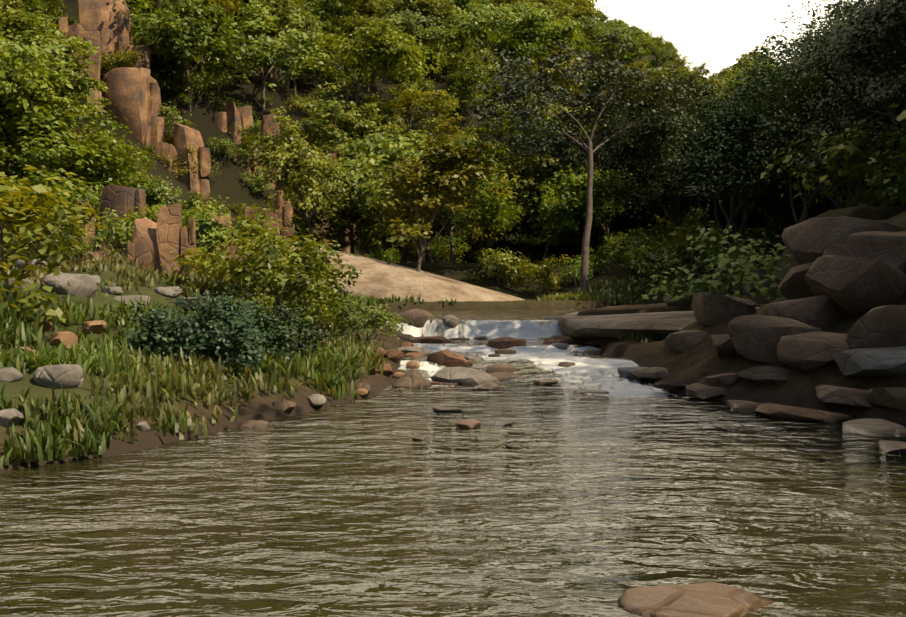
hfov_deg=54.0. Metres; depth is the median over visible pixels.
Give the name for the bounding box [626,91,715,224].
tree
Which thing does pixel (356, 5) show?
hill tree
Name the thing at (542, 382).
rapid rock
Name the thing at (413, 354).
rapid rock
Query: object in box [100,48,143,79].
bush
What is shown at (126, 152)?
hill bush
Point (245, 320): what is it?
bank bush
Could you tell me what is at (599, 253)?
bush
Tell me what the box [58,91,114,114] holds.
hill bush
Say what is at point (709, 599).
foreground rock
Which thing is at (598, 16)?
hill tree
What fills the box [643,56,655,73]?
hill bush
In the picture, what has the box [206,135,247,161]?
hill bush
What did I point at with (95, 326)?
bank rock
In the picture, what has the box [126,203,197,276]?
rock outcrop
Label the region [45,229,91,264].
herb bush
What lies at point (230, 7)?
hill tree
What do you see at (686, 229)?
bush
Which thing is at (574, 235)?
hill tree
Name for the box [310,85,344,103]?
hill bush
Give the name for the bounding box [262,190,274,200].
hill bush
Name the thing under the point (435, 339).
rapid rock
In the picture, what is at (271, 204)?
cliff bush
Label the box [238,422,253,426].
shore rock
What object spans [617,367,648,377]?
rapid rock
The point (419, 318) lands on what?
rapid rock
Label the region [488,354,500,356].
rapid rock
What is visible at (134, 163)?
hill bush
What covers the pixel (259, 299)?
herb bush
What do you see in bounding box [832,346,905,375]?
rock
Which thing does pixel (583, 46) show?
hill tree
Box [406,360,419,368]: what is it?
rock
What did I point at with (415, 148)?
flat tree
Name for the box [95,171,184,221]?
bush
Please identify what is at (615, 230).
tree
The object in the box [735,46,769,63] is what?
hill tree
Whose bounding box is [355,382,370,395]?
shore rock
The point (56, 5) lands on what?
hill bush
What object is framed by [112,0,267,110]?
hill tree
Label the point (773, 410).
rock
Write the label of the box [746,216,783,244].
bush
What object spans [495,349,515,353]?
rapid rock
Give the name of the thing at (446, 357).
rapid rock
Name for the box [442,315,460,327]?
rapid rock
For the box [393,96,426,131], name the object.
hill bush
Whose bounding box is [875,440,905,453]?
rock
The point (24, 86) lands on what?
hill tree
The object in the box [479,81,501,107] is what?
hill bush
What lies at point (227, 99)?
cliff bush
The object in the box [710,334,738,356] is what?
rock
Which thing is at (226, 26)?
cliff bush
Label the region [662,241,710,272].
bush
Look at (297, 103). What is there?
hill bush
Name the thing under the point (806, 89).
tree
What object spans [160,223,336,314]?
bank bush
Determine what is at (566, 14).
hill tree
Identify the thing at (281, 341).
bank bush
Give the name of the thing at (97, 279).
bank rock
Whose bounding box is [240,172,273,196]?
cliff bush
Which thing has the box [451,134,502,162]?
hill tree
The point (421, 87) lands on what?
hill bush
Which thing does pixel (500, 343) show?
rapid rock
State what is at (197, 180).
rock outcrop
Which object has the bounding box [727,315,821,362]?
rock
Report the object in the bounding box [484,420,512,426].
river rock
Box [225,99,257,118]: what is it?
cliff bush
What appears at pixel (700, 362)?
terrain ground
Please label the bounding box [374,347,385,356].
rock
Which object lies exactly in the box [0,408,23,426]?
bank rock
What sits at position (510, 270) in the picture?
bush
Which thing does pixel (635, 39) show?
hill tree
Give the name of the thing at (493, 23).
hill tree
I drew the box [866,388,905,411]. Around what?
rock
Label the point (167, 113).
cliff bush
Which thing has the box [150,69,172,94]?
hill bush
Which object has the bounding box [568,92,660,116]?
hill tree
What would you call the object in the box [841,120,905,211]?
bush
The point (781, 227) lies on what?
bush
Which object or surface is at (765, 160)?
tree
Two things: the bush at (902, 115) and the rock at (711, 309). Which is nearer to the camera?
the bush at (902, 115)
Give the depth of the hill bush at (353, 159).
80.53 m
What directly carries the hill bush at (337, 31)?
on the terrain ground at (700, 362)
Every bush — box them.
[0,111,19,136]
[0,145,40,182]
[0,161,101,259]
[0,161,129,322]
[1,0,34,19]
[2,125,86,166]
[3,231,35,249]
[5,0,63,26]
[7,214,70,246]
[28,179,150,247]
[31,0,68,25]
[39,94,86,135]
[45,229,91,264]
[54,12,78,25]
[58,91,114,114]
[73,200,162,255]
[75,121,125,171]
[109,143,147,168]
[116,292,240,360]
[117,144,155,175]
[137,143,156,158]
[144,280,280,372]
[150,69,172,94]
[151,200,205,224]
[152,192,239,261]
[153,175,163,186]
[154,142,202,184]
[158,2,183,15]
[158,67,227,107]
[158,101,195,137]
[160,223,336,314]
[162,133,173,145]
[171,188,239,222]
[181,203,296,258]
[181,248,230,279]
[183,207,292,269]
[196,156,225,177]
[197,68,234,92]
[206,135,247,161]
[208,288,275,320]
[211,95,238,111]
[214,14,233,35]
[214,229,363,336]
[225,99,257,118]
[228,3,259,37]
[229,117,260,142]
[231,202,246,214]
[232,290,334,363]
[238,131,264,156]
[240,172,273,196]
[258,96,272,103]
[261,189,304,226]
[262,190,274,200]
[284,93,318,116]
[284,260,345,333]
[289,224,324,247]
[299,108,335,143]
[308,91,350,127]
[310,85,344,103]
[319,68,369,97]
[327,13,352,36]
[327,292,412,343]
[335,44,385,84]
[337,150,370,168]
[340,130,372,158]
[341,112,371,137]
[349,0,392,15]
[362,246,400,262]
[372,6,386,17]
[379,105,408,136]
[384,78,417,109]
[386,123,409,142]
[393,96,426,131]
[394,21,432,42]
[394,233,432,261]
[409,63,435,87]
[411,77,436,107]
[423,232,470,262]
[426,115,443,132]
[427,44,455,77]
[439,46,460,74]
[443,90,478,115]
[447,124,491,143]
[450,45,496,68]
[460,238,494,262]
[467,89,496,111]
[468,248,543,284]
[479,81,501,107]
[498,257,530,284]
[507,254,573,297]
[513,55,541,74]
[515,236,556,263]
[549,255,599,286]
[574,232,627,273]
[574,244,619,261]
[575,233,621,262]
[593,229,652,263]
[601,230,680,270]
[614,232,672,273]
[615,229,674,260]
[617,240,662,277]
[626,206,711,244]
[626,244,692,281]
[634,221,793,309]
[637,246,678,278]
[642,69,667,85]
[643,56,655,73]
[643,237,687,274]
[644,240,682,272]
[650,64,679,84]
[661,52,695,69]
[662,202,738,274]
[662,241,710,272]
[669,250,704,274]
[691,59,713,76]
[718,228,760,248]
[739,231,782,245]
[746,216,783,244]
[756,117,905,208]
[766,211,800,240]
[826,181,905,208]
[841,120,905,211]
[845,181,905,207]
[888,103,905,200]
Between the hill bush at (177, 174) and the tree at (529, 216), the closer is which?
the hill bush at (177, 174)
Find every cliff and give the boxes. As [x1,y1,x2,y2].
[55,0,149,82]
[58,30,102,112]
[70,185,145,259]
[101,67,163,150]
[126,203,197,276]
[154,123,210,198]
[196,209,242,266]
[213,99,256,143]
[229,36,290,93]
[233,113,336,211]
[239,190,294,242]
[295,206,355,253]
[300,22,332,54]
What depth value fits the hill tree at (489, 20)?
112.43 m
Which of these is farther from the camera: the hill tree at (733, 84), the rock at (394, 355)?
the hill tree at (733, 84)
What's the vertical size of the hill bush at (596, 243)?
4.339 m
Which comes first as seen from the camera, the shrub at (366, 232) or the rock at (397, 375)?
the rock at (397, 375)
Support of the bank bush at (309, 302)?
on the terrain ground at (700, 362)
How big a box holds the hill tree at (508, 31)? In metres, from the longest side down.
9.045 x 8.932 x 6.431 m
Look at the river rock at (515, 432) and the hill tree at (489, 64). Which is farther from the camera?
the hill tree at (489, 64)
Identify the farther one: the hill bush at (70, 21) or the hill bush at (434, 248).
the hill bush at (434, 248)
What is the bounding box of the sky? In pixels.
[594,0,879,76]
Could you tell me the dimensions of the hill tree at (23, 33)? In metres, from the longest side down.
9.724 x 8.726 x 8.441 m
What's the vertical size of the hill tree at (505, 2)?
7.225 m
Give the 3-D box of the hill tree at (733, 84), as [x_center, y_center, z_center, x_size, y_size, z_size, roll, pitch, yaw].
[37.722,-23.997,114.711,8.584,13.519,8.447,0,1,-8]
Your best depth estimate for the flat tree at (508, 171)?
74.36 m
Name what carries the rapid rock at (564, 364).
on the river water
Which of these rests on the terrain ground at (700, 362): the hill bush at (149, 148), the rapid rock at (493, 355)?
the hill bush at (149, 148)
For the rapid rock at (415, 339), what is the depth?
22.56 m
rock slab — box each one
[269,247,523,301]
[558,307,759,338]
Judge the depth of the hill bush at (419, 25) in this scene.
113.77 m
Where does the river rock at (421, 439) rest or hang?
in the river water
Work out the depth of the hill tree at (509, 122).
95.04 m
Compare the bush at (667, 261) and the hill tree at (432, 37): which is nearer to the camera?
the bush at (667, 261)
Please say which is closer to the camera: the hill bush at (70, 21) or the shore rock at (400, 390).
the shore rock at (400, 390)
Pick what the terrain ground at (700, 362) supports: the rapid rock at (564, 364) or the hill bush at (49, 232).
the hill bush at (49, 232)
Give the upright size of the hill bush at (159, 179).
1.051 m
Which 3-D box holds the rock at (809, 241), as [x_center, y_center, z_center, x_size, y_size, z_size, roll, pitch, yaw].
[7.604,-1.184,17.222,2.251,1.104,2.104,0,1,-17]
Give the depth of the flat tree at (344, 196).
66.56 m
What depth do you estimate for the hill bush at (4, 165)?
50.61 m
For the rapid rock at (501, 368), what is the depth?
18.30 m
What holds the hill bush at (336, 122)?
on the terrain ground at (700, 362)
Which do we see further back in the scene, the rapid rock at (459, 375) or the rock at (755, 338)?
the rapid rock at (459, 375)
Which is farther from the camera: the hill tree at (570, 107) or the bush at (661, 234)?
the hill tree at (570, 107)
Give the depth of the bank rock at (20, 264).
22.79 m
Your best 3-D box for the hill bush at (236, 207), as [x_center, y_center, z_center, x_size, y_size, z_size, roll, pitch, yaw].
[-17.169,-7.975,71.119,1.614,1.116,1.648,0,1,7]
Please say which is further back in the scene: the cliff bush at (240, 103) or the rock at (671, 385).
the cliff bush at (240, 103)
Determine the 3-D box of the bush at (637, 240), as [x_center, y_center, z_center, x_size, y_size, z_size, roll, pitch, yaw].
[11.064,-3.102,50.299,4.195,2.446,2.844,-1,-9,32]
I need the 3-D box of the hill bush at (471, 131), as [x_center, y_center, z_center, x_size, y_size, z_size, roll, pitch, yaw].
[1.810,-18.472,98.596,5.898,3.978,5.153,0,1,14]
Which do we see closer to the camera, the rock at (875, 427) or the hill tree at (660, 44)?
the rock at (875, 427)
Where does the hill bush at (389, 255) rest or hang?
on the terrain ground at (700, 362)
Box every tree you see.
[0,2,108,144]
[0,35,86,128]
[0,100,160,194]
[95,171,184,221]
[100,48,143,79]
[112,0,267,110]
[125,0,165,9]
[181,0,351,112]
[207,0,242,18]
[228,0,260,14]
[236,0,330,98]
[239,106,348,246]
[245,0,308,15]
[269,0,359,38]
[274,140,388,253]
[282,81,413,159]
[290,18,445,109]
[306,0,378,20]
[324,9,401,91]
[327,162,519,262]
[336,122,519,262]
[340,88,466,138]
[341,0,394,20]
[342,7,465,88]
[353,115,525,262]
[363,112,521,271]
[380,0,472,43]
[392,129,475,262]
[412,0,493,48]
[424,1,552,54]
[439,45,499,128]
[446,9,584,66]
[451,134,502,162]
[452,44,504,102]
[456,162,546,252]
[461,143,547,261]
[462,31,704,290]
[474,0,506,39]
[479,93,625,152]
[480,0,524,11]
[481,125,596,260]
[484,59,671,263]
[497,16,526,40]
[501,0,609,43]
[504,103,636,263]
[511,40,586,111]
[515,153,643,250]
[516,97,664,236]
[530,0,597,11]
[536,189,594,263]
[541,0,577,22]
[542,14,650,66]
[546,225,594,251]
[551,85,602,131]
[552,69,610,105]
[557,28,599,65]
[558,100,741,233]
[561,65,757,244]
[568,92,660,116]
[576,29,607,59]
[578,3,603,18]
[580,177,658,249]
[583,117,623,263]
[590,1,608,19]
[590,223,665,239]
[596,86,718,236]
[597,17,634,44]
[599,13,609,21]
[600,22,656,59]
[602,98,796,232]
[606,198,691,240]
[611,62,647,85]
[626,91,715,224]
[635,28,670,61]
[647,45,672,80]
[654,0,898,205]
[654,40,678,55]
[659,72,860,251]
[661,46,677,62]
[667,67,701,80]
[667,71,733,103]
[671,48,800,233]
[671,66,698,82]
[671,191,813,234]
[678,62,863,244]
[709,67,742,83]
[709,79,731,95]
[718,0,905,207]
[719,66,756,108]
[732,53,779,82]
[735,40,905,223]
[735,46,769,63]
[742,16,835,141]
[744,44,778,72]
[746,0,902,137]
[748,0,877,218]
[757,0,905,179]
[759,0,874,183]
[782,0,905,173]
[810,0,905,169]
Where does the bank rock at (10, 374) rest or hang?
on the terrain ground at (700, 362)
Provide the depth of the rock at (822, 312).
15.08 m
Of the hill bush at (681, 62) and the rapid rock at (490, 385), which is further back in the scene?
the hill bush at (681, 62)
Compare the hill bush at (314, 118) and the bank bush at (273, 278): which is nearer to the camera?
the bank bush at (273, 278)
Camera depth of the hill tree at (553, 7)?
140.13 m
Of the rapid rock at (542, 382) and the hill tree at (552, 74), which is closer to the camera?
the rapid rock at (542, 382)
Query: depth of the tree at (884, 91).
25.33 m
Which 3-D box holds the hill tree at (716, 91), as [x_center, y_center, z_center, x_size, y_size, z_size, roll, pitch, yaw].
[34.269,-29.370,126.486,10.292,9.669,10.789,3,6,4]
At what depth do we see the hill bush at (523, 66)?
118.57 m
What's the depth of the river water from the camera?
7.19 m
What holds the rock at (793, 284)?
on the terrain ground at (700, 362)
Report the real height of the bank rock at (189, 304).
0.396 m
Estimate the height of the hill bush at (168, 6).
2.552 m
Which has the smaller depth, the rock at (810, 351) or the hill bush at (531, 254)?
the rock at (810, 351)
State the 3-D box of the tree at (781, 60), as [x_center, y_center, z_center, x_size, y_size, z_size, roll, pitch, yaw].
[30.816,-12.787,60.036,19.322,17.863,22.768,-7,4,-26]
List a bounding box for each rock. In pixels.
[0,367,23,381]
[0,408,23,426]
[7,279,30,287]
[13,346,34,354]
[16,258,46,270]
[31,321,52,331]
[33,364,83,388]
[40,273,97,297]
[49,331,77,348]
[83,320,106,333]
[90,275,100,283]
[101,287,122,294]
[113,295,149,305]
[136,421,149,430]
[155,286,182,297]
[173,297,215,309]
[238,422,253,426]
[247,420,268,425]
[272,400,295,412]
[308,394,325,405]
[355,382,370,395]
[355,388,367,395]
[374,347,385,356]
[374,363,393,375]
[383,349,403,361]
[391,368,431,388]
[392,372,404,378]
[396,388,404,391]
[397,346,431,354]
[400,309,433,327]
[400,342,413,346]
[404,352,423,356]
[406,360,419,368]
[407,336,425,342]
[412,437,427,440]
[421,336,453,343]
[427,349,468,365]
[429,381,457,385]
[430,366,498,384]
[433,407,461,412]
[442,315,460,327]
[449,337,468,339]
[456,317,478,319]
[456,420,480,428]
[464,356,482,362]
[471,381,502,389]
[473,336,487,339]
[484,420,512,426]
[486,365,515,372]
[487,338,525,348]
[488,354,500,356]
[488,372,524,379]
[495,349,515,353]
[506,443,524,448]
[508,430,524,433]
[533,379,557,385]
[542,339,560,343]
[544,316,558,319]
[545,335,564,339]
[550,343,568,349]
[557,339,571,342]
[558,362,575,366]
[562,336,583,341]
[572,389,608,393]
[583,349,602,353]
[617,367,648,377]
[617,582,773,616]
[631,367,667,378]
[652,381,685,389]
[663,290,703,305]
[665,330,707,353]
[685,383,725,398]
[692,292,756,325]
[699,373,740,386]
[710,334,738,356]
[711,270,767,293]
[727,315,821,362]
[727,400,761,408]
[735,366,790,384]
[738,278,782,306]
[755,403,852,422]
[763,295,843,330]
[776,332,849,371]
[778,262,815,299]
[781,216,902,264]
[804,255,905,315]
[815,385,872,407]
[822,231,905,272]
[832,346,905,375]
[842,418,905,436]
[846,305,905,348]
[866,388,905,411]
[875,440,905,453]
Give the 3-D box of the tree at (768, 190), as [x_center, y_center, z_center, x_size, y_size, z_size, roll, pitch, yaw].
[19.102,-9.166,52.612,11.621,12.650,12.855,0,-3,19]
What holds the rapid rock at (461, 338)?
in the river water
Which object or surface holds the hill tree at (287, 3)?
on the terrain ground at (700, 362)
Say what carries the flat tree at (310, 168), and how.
on the terrain ground at (700, 362)
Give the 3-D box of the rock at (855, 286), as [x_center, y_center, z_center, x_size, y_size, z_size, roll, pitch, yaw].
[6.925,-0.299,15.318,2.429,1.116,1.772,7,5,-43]
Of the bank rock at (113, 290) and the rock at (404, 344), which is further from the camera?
the rock at (404, 344)
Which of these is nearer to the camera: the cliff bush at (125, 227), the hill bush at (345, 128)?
the cliff bush at (125, 227)
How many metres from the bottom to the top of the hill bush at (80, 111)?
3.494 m
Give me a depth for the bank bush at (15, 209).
13.45 m
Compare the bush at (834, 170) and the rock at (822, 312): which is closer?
the rock at (822, 312)
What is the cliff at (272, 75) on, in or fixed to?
on the terrain ground at (700, 362)
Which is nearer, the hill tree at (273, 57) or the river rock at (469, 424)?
the river rock at (469, 424)
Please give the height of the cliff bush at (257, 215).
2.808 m
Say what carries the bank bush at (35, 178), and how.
on the terrain ground at (700, 362)
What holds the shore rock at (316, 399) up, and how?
on the terrain ground at (700, 362)
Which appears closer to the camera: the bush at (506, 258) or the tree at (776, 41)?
the tree at (776, 41)
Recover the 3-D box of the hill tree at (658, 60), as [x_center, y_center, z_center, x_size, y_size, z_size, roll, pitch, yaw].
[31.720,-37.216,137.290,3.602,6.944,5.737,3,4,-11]
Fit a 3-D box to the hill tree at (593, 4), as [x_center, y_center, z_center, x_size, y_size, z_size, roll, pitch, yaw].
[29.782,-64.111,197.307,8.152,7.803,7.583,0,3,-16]
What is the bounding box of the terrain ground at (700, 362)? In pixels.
[0,0,905,472]
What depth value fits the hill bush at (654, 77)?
135.90 m
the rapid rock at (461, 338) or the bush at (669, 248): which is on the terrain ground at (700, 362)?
the bush at (669, 248)
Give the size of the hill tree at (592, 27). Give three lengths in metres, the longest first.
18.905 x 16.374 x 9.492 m
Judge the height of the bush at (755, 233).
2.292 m
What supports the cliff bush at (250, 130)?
on the terrain ground at (700, 362)
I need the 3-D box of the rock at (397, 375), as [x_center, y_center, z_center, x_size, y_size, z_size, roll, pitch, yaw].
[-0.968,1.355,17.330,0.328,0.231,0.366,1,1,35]
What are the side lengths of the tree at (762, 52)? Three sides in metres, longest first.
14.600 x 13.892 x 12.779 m
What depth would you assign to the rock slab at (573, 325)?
21.45 m
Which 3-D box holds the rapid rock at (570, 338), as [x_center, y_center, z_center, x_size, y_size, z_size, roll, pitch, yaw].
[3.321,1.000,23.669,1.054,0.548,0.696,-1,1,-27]
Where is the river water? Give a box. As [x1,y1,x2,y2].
[0,308,905,616]
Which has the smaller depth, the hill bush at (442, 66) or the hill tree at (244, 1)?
the hill tree at (244, 1)
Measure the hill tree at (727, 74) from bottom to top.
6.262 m
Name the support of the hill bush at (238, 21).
on the terrain ground at (700, 362)
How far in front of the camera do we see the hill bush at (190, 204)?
65.23 m
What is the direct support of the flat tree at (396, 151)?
on the terrain ground at (700, 362)
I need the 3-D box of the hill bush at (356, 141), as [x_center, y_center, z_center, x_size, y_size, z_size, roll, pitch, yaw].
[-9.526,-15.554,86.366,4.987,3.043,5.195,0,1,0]
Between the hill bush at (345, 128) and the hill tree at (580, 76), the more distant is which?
the hill tree at (580, 76)
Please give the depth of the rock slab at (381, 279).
41.87 m
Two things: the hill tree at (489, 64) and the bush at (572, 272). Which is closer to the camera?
the bush at (572, 272)
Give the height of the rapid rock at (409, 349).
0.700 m
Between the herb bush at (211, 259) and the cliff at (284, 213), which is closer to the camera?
the herb bush at (211, 259)
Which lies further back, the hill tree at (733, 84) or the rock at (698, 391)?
the hill tree at (733, 84)
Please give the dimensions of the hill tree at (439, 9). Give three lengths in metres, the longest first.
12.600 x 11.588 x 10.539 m
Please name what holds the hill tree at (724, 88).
on the terrain ground at (700, 362)
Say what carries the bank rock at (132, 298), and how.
on the terrain ground at (700, 362)
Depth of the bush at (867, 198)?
34.91 m
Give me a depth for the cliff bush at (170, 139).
70.19 m
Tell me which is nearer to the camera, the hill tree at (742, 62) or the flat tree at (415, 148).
the flat tree at (415, 148)
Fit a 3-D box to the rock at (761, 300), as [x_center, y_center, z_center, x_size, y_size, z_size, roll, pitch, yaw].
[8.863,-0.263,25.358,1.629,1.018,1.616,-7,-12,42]
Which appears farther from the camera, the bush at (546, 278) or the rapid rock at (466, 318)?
the bush at (546, 278)
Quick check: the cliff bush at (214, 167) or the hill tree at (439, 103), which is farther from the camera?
the hill tree at (439, 103)
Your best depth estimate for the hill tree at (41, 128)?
51.40 m
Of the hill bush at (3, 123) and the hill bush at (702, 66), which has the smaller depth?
the hill bush at (3, 123)
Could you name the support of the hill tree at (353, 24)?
on the terrain ground at (700, 362)
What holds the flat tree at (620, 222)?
on the terrain ground at (700, 362)
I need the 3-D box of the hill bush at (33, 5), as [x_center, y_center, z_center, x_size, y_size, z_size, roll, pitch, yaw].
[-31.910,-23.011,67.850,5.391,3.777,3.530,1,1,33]
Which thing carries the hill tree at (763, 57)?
on the terrain ground at (700, 362)
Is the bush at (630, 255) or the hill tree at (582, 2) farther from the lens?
the hill tree at (582, 2)
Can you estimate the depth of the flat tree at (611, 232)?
87.42 m
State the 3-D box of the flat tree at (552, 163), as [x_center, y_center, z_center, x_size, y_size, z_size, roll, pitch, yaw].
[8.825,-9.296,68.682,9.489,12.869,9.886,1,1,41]
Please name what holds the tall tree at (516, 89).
on the terrain ground at (700, 362)
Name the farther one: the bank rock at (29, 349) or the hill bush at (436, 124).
the hill bush at (436, 124)
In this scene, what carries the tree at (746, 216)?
on the terrain ground at (700, 362)
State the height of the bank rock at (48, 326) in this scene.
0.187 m
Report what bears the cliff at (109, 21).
on the terrain ground at (700, 362)
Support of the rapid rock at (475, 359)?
on the river water
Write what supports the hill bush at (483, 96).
on the terrain ground at (700, 362)
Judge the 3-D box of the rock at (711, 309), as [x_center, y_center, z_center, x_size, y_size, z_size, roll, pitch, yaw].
[5.252,0.072,17.232,1.345,0.657,1.424,10,-1,20]
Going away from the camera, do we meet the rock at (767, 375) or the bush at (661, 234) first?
the rock at (767, 375)
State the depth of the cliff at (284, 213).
71.99 m
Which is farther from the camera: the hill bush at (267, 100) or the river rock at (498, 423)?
the hill bush at (267, 100)
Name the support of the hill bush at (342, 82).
on the terrain ground at (700, 362)
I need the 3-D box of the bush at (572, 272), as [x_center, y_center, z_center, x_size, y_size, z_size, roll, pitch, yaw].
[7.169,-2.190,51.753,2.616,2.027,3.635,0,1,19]
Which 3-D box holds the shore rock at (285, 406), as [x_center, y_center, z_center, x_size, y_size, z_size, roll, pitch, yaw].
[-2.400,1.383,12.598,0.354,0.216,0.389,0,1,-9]
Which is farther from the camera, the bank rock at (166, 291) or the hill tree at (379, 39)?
the hill tree at (379, 39)
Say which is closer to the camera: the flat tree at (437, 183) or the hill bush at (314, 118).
the flat tree at (437, 183)
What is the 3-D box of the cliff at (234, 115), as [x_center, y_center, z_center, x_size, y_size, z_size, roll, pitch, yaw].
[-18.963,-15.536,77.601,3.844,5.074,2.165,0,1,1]
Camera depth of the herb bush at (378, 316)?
19.07 m
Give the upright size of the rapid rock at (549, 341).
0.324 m
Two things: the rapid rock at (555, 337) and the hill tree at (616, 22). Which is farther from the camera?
the hill tree at (616, 22)
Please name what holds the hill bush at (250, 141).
on the terrain ground at (700, 362)
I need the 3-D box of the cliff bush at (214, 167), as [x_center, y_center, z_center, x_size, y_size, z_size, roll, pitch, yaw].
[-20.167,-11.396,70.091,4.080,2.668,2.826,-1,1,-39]
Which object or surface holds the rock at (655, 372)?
on the terrain ground at (700, 362)
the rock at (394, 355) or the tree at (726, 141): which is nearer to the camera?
the rock at (394, 355)
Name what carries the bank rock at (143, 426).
on the terrain ground at (700, 362)
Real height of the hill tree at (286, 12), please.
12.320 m
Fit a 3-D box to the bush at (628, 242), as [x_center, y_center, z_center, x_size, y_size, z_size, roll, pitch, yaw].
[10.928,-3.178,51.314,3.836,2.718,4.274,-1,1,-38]
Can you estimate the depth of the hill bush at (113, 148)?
58.14 m
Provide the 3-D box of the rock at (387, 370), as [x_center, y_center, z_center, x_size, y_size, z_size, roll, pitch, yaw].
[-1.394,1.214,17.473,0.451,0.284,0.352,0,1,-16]
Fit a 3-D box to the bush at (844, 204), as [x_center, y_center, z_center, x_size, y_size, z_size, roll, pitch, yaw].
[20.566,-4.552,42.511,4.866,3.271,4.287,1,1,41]
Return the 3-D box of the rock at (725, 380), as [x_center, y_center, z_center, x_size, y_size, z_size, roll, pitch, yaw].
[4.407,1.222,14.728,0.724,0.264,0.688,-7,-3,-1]
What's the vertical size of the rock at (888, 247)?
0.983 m
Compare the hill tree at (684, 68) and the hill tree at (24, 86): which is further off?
the hill tree at (684, 68)
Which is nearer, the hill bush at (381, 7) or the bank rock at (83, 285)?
the bank rock at (83, 285)
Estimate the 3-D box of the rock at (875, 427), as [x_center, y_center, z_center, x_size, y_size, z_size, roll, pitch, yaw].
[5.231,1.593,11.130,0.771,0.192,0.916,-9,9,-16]
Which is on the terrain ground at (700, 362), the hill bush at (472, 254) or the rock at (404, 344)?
the hill bush at (472, 254)
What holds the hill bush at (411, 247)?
on the terrain ground at (700, 362)
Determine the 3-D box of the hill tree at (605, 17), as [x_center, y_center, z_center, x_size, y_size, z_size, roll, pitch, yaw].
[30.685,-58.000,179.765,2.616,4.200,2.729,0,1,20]
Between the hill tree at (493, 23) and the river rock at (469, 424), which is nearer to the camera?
the river rock at (469, 424)
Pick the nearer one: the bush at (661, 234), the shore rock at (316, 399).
the shore rock at (316, 399)
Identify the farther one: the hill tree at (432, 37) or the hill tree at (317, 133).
the hill tree at (432, 37)
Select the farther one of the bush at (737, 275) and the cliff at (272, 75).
the cliff at (272, 75)
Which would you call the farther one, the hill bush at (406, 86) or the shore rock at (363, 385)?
the hill bush at (406, 86)
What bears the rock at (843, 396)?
on the terrain ground at (700, 362)
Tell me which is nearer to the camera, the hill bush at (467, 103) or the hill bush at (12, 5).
the hill bush at (12, 5)
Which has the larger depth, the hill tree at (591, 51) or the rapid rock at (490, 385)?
the hill tree at (591, 51)
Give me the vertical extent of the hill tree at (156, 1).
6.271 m
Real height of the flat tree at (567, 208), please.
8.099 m
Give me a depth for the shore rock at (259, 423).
11.72 m
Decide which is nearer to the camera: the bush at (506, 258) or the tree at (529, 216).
the bush at (506, 258)
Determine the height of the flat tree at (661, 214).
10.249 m
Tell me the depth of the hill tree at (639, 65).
129.67 m
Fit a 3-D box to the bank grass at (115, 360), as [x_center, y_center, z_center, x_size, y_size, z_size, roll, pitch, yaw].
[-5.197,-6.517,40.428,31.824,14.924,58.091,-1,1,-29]
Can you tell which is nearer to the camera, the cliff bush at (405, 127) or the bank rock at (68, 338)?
the bank rock at (68, 338)
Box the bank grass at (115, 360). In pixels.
[0,130,665,468]
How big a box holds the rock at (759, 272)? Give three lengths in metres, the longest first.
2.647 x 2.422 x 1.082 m
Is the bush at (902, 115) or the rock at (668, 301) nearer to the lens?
the bush at (902, 115)
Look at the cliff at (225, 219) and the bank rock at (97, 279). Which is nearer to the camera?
the bank rock at (97, 279)
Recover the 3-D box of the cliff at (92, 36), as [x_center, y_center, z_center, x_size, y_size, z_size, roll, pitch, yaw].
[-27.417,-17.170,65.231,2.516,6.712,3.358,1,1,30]
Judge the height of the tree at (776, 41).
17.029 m
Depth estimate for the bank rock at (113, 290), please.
18.91 m
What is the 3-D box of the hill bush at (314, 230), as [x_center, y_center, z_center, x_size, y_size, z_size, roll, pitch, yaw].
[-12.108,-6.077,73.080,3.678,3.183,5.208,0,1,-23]
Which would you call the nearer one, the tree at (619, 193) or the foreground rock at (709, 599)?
the foreground rock at (709, 599)
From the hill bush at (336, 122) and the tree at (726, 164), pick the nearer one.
the tree at (726, 164)
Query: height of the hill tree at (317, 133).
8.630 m
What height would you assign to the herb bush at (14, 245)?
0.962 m
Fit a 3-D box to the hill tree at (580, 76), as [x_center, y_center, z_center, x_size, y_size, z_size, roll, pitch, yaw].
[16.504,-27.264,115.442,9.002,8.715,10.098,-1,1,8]
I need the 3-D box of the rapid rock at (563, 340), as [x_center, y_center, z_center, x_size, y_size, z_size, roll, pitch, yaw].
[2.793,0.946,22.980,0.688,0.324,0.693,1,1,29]
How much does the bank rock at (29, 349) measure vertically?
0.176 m
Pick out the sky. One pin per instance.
(719, 33)
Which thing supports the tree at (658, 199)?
on the terrain ground at (700, 362)
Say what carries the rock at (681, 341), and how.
on the terrain ground at (700, 362)
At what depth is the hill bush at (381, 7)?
120.26 m
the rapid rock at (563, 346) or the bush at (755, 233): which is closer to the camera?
the rapid rock at (563, 346)
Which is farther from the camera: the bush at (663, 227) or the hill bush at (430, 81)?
the hill bush at (430, 81)
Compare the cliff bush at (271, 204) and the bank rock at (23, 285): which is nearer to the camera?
the bank rock at (23, 285)
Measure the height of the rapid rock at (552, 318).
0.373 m
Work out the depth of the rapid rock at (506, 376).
17.70 m
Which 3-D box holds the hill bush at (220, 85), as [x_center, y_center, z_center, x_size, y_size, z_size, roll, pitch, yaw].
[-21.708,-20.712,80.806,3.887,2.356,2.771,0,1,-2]
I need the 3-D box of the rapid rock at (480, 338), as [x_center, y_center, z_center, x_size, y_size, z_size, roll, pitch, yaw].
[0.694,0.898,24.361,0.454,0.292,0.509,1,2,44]
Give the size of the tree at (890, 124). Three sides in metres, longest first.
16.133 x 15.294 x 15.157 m
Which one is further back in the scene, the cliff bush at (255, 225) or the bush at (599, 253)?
the bush at (599, 253)
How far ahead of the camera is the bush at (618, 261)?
76.74 m

